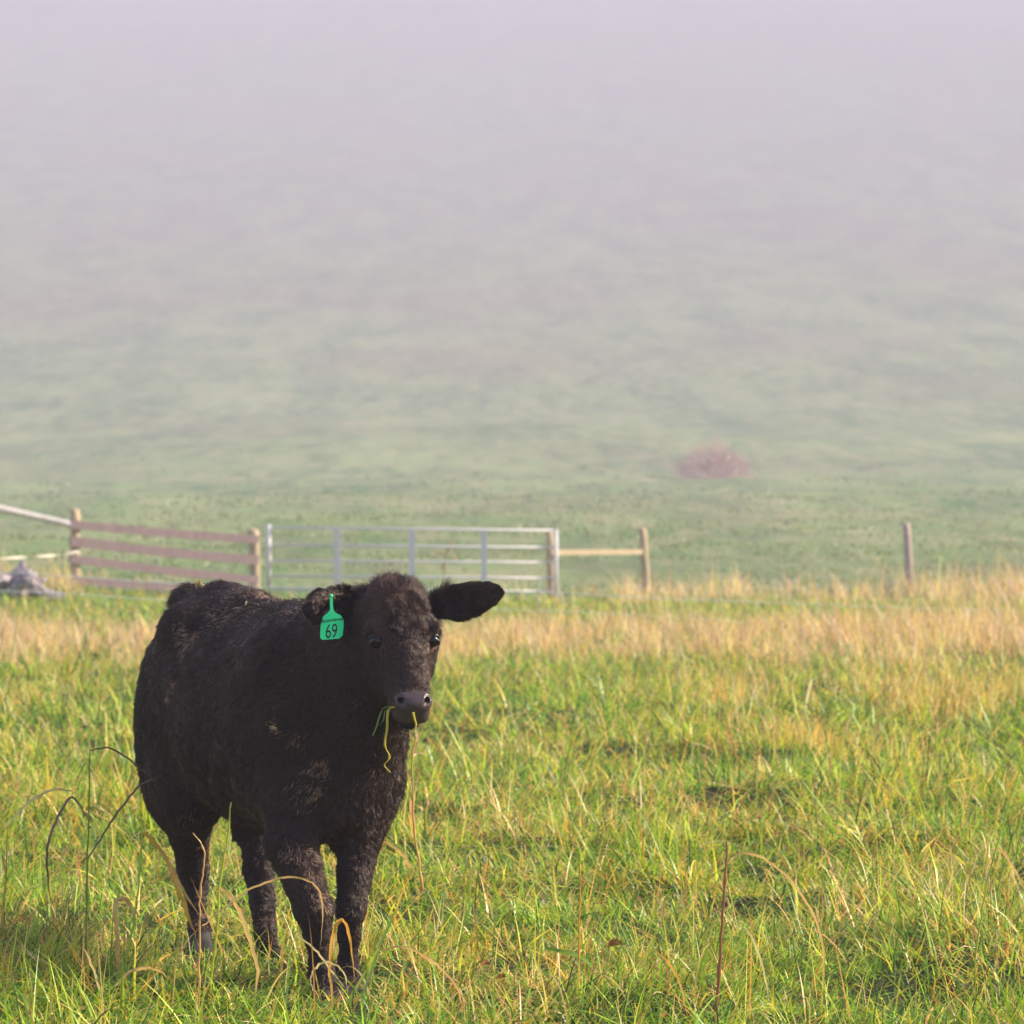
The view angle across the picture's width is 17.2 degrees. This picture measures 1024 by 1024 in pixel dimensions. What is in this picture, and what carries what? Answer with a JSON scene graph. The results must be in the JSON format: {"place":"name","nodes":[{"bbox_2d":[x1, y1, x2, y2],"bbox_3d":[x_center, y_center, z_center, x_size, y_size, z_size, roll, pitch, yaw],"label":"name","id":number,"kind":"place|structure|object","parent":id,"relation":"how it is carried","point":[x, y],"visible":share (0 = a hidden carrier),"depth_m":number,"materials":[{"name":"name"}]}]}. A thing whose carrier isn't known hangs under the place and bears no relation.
{"place":"outdoors","nodes":[
{"label":"outdoors","id":0,"kind":"place"},
{"bbox_2d":[0,0,1023,1023],"bbox_3d":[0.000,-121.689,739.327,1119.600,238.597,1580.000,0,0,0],"label":"pasture ground","id":1,"kind":"structure","parent":0,"point":[333,246],"depth_m":543.57,"materials":[{"name":"green plant"}]},
{"bbox_2d":[0,590,19,600],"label":"stone","id":2,"kind":"object","parent":1,"relation":"on","point":[4,592],"visible":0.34,"depth_m":48.06,"materials":[{"name":"grey stone"}]},
{"bbox_2d":[16,915,28,921],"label":"fallen leaf","id":3,"kind":"object","parent":1,"relation":"on","point":[22,917],"visible":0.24,"depth_m":11.49,"materials":[{"name":"brown plant"}]},
{"bbox_2d":[8,568,37,599],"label":"stone","id":4,"kind":"object","parent":1,"relation":"on","point":[28,582],"visible":0.85,"depth_m":48.07,"materials":[{"name":"grey stone"}]},
{"bbox_2d":[1,788,78,941],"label":"grass stalk","id":5,"kind":"object","parent":1,"relation":"on","point":[32,799],"depth_m":10.61,"materials":[{"name":"beige plant"}]},
{"bbox_2d":[37,591,65,600],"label":"stone","id":6,"kind":"object","parent":1,"relation":"on","point":[55,596],"visible":0.47,"depth_m":48.36,"materials":[{"name":"grey stone"}]},
{"bbox_2d":[28,582,53,598],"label":"stone","id":7,"kind":"object","parent":6,"relation":"on","point":[40,587],"visible":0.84,"depth_m":48.32,"materials":[{"name":"grey stone"}]},
{"bbox_2d":[74,1005,97,1013],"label":"grass stalk","id":8,"kind":"object","parent":1,"relation":"on","point":[95,1011],"depth_m":9.60,"materials":[{"name":"beige plant"}]},
{"bbox_2d":[83,947,108,1012],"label":"grass stalk","id":9,"kind":"object","parent":1,"relation":"on","point":[95,975],"depth_m":9.64,"materials":[{"name":"beige plant"}]},
{"bbox_2d":[46,747,157,958],"bbox_3d":[-1.260,1.071,10.458,0.356,0.691,0.046,0,0,0],"label":"grass stalk","id":10,"kind":"object","parent":1,"relation":"on","point":[78,803],"depth_m":10.46,"materials":[{"name":"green plant"}]},
{"bbox_2d":[0,505,259,591],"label":"board fence","id":11,"kind":"object","parent":1,"relation":"on","point":[75,524],"visible":0.89,"depth_m":52.76,"materials":[{"name":"wood"}]},
{"bbox_2d":[0,551,79,558],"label":"fence tape","id":12,"kind":"object","parent":11,"relation":"attached to","point":[18,557],"visible":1,"depth_m":51.19,"materials":[{"name":"beige"}]},
{"bbox_2d":[113,823,198,981],"bbox_3d":[-1.046,1.193,9.989,0.258,0.555,0.051,0,0,0],"label":"grass stalk","id":13,"kind":"object","parent":1,"relation":"on","point":[174,876],"depth_m":9.98,"materials":[{"name":"beige plant"}]},
{"bbox_2d":[161,978,166,1020],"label":"grass stalk","id":14,"kind":"object","parent":1,"relation":"on","point":[164,998],"depth_m":9.65,"materials":[{"name":"yellow plant"}]},
{"bbox_2d":[193,833,204,1007],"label":"grass stalk","id":15,"kind":"object","parent":1,"relation":"on","point":[199,983],"depth_m":9.71,"materials":[{"name":"beige plant"}]},
{"bbox_2d":[208,802,231,994],"bbox_3d":[-0.846,1.137,9.836,0.071,0.593,0.031,0,0,0],"label":"grass stalk","id":16,"kind":"object","parent":1,"relation":"on","point":[226,838],"depth_m":9.82,"materials":[{"name":"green plant"}]},
{"bbox_2d":[221,887,259,999],"bbox_3d":[-0.778,1.251,9.762,0.119,0.347,0.033,0,0,11],"label":"grass stalk","id":17,"kind":"object","parent":1,"relation":"on","point":[243,921],"depth_m":9.75,"materials":[{"name":"beige plant"}]},
{"bbox_2d":[202,876,322,943],"bbox_3d":[-0.715,1.148,9.728,0.348,0.214,0.041,0,0,0],"label":"grass stalk","id":18,"kind":"object","parent":1,"relation":"on","point":[250,888],"depth_m":9.73,"materials":[{"name":"beige plant"}]},
{"bbox_2d":[285,946,289,1003],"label":"grass stalk","id":19,"kind":"object","parent":1,"relation":"on","point":[287,984],"depth_m":9.70,"materials":[{"name":"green plant"}]},
{"bbox_2d":[131,568,504,1000],"bbox_3d":[-0.667,0.830,10.508,0.570,1.262,1.999,0,0,-27],"label":"calf","id":20,"kind":"object","parent":1,"relation":"on","point":[227,678],"visible":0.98,"depth_m":10.07},
{"bbox_2d":[193,577,203,587],"bbox_3d":[-1.019,0.231,11.013,0.044,0.039,0.025,0,0,0],"label":"straw wisp","id":21,"kind":"object","parent":20,"relation":"on","point":[199,582],"visible":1,"depth_m":11.01,"materials":[{"name":"beige plant"}]},
{"bbox_2d":[320,594,343,639],"bbox_3d":[-0.520,0.303,9.807,0.069,0.133,0.013,0,0,-10],"label":"ear tag","id":22,"kind":"object","parent":20,"relation":"hanging from","point":[332,624],"visible":1,"depth_m":9.80,"materials":[{"name":"green plastic"}]},
{"bbox_2d":[372,706,392,735],"bbox_3d":[-0.367,0.593,9.623,0.060,0.088,0.007,0,0,0],"label":"grass wisp","id":23,"kind":"object","parent":20,"relation":"attached to","point":[379,718],"depth_m":9.62,"materials":[{"name":"green plant"}]},
{"bbox_2d":[384,706,394,772],"bbox_3d":[-0.347,0.644,9.604,0.033,0.188,0.009,0,0,0],"label":"grass wisp","id":24,"kind":"object","parent":20,"relation":"hanging from","point":[387,721],"depth_m":9.60,"materials":[{"name":"yellow plant"}]},
{"bbox_2d":[412,712,416,730],"bbox_3d":[-0.276,0.592,9.588,0.015,0.054,0.003,0,0,0],"label":"grass wisp","id":25,"kind":"object","parent":20,"relation":"attached to","point":[413,715],"depth_m":9.59,"materials":[{"name":"yellow plant"}]},
{"bbox_2d":[296,935,345,989],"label":"grass stalk","id":26,"kind":"object","parent":1,"relation":"on","point":[315,950],"depth_m":9.72,"materials":[{"name":"beige plant"}]},
{"bbox_2d":[310,961,347,993],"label":"grass stalk","id":27,"kind":"object","parent":1,"relation":"on","point":[318,964],"depth_m":9.69,"materials":[{"name":"beige plant"}]},
{"bbox_2d":[328,918,354,1006],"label":"grass stalk","id":28,"kind":"object","parent":1,"relation":"on","point":[338,922],"depth_m":9.68,"materials":[{"name":"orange plant"}]},
{"bbox_2d":[344,907,397,1005],"bbox_3d":[-0.416,1.292,9.711,0.188,0.340,0.040,0,0,0],"label":"grass stalk","id":29,"kind":"object","parent":1,"relation":"on","point":[372,962],"depth_m":9.72,"materials":[{"name":"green plant"}]},
{"bbox_2d":[383,730,423,890],"bbox_3d":[-0.365,0.987,11.211,0.150,0.532,0.046,0,0,0],"label":"grass stalk","id":30,"kind":"object","parent":1,"relation":"on","point":[411,805],"depth_m":11.21,"materials":[{"name":"beige plant"}]},
{"bbox_2d":[266,525,557,596],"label":"field gate","id":31,"kind":"structure","parent":1,"relation":"on","point":[412,546],"depth_m":54.99,"materials":[{"name":"metal"}]},
{"bbox_2d":[377,946,462,1010],"bbox_3d":[-0.260,1.356,9.711,0.250,0.228,0.030,0,0,6],"label":"grass stalk","id":32,"kind":"object","parent":1,"relation":"on","point":[432,962],"depth_m":9.71,"materials":[{"name":"beige plant"}]},
{"bbox_2d":[436,541,455,582],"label":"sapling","id":33,"kind":"object","parent":1,"relation":"on","point":[454,557],"visible":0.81,"depth_m":57.50,"materials":[{"name":"beige plant"}]},
{"bbox_2d":[493,973,505,978],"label":"fallen leaf","id":34,"kind":"object","parent":1,"relation":"on","point":[500,975],"visible":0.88,"depth_m":10.12,"materials":[{"name":"brown plant"}]},
{"bbox_2d":[0,572,1023,1023],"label":"meadow grass","id":35,"kind":"structure","parent":1,"relation":"on","point":[24,886],"depth_m":13.75,"materials":[{"name":"green plant"}]},
{"bbox_2d":[114,966,169,985],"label":"grass stalk","id":36,"kind":"object","parent":35,"relation":"on","point":[140,969],"depth_m":9.65,"materials":[{"name":"beige plant"}]},
{"bbox_2d":[0,581,1023,734],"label":"dead weeds","id":37,"kind":"object","parent":1,"relation":"on","point":[982,629],"visible":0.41,"depth_m":32.75,"materials":[{"name":"beige plant"}]},
{"bbox_2d":[0,443,1023,598],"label":"hillside grass","id":38,"kind":"structure","parent":1,"relation":"on","point":[542,550],"depth_m":91.98,"materials":[{"name":"green plant"}]},
{"bbox_2d":[0,620,1023,798],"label":"tussock grass","id":39,"kind":"structure","parent":1,"relation":"on","point":[910,691],"depth_m":22.79,"materials":[{"name":"beige plant"}]},
{"bbox_2d":[0,540,1023,608],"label":"dry grass","id":40,"kind":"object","parent":1,"relation":"on","point":[961,588],"visible":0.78,"depth_m":53.84,"materials":[{"name":"beige plant"}]},
{"bbox_2d":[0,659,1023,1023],"bbox_3d":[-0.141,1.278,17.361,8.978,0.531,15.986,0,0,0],"label":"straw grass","id":41,"kind":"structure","parent":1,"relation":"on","point":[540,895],"depth_m":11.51,"materials":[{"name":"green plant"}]},
{"bbox_2d":[546,947,592,966],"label":"grass stalk","id":42,"kind":"object","parent":1,"relation":"on","point":[574,954],"depth_m":9.92,"materials":[{"name":"green plant"}]},
{"bbox_2d":[578,864,591,998],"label":"grass stalk","id":43,"kind":"object","parent":1,"relation":"on","point":[587,923],"depth_m":9.90,"materials":[{"name":"orange plant"}]},
{"bbox_2d":[546,527,650,599],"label":"rail fence","id":44,"kind":"object","parent":1,"relation":"on","point":[642,551],"visible":0.83,"depth_m":55.72,"materials":[{"name":"brown wood"}]},
{"bbox_2d":[605,938,622,947],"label":"fallen leaf","id":45,"kind":"object","parent":1,"relation":"on","point":[612,942],"visible":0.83,"depth_m":10.84,"materials":[{"name":"brown plant"}]},
{"bbox_2d":[655,951,687,1016],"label":"grass stalk","id":46,"kind":"object","parent":1,"relation":"on","point":[672,968],"depth_m":9.68,"materials":[{"name":"beige plant"}]},
{"bbox_2d":[673,436,760,478],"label":"bush","id":47,"kind":"object","parent":1,"relation":"on","point":[706,475],"visible":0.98,"depth_m":204.75,"materials":[{"name":"pink plant"}]},
{"bbox_2d":[744,927,769,1004],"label":"grass stalk","id":48,"kind":"object","parent":1,"relation":"on","point":[755,945],"depth_m":9.77,"materials":[{"name":"beige plant"}]},
{"bbox_2d":[713,841,824,1023],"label":"grass stalk","id":49,"kind":"object","parent":1,"relation":"on","point":[728,852],"depth_m":9.66,"materials":[{"name":"beige plant"}]},
{"bbox_2d":[902,522,913,591],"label":"fence post","id":50,"kind":"object","parent":1,"relation":"on","point":[907,545],"visible":0.81,"depth_m":59.95,"materials":[{"name":"wood"}]},
{"bbox_2d":[974,754,1023,1004],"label":"grass stalk","id":51,"kind":"object","parent":1,"relation":"on","point":[1014,869],"depth_m":10.61,"materials":[{"name":"beige plant"}]},
{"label":"stone","id":52,"kind":"object","parent":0,"visible":0},
{"bbox_2d":[0,573,10,586],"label":"stone","id":53,"kind":"object","parent":52,"relation":"on","point":[4,579],"visible":0.98,"depth_m":48.10,"materials":[{"name":"grey stone"}]},
{"bbox_2d":[4,560,27,589],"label":"stone","id":54,"kind":"object","parent":52,"relation":"on","point":[21,567],"visible":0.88,"depth_m":48.33,"materials":[{"name":"grey stone"}]},
{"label":"stone","id":55,"kind":"object","parent":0,"visible":0},
{"bbox_2d":[36,577,46,583],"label":"stone","id":56,"kind":"object","parent":55,"relation":"on","point":[41,580],"visible":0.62,"depth_m":48.68,"materials":[{"name":"grey stone"}]}
]}

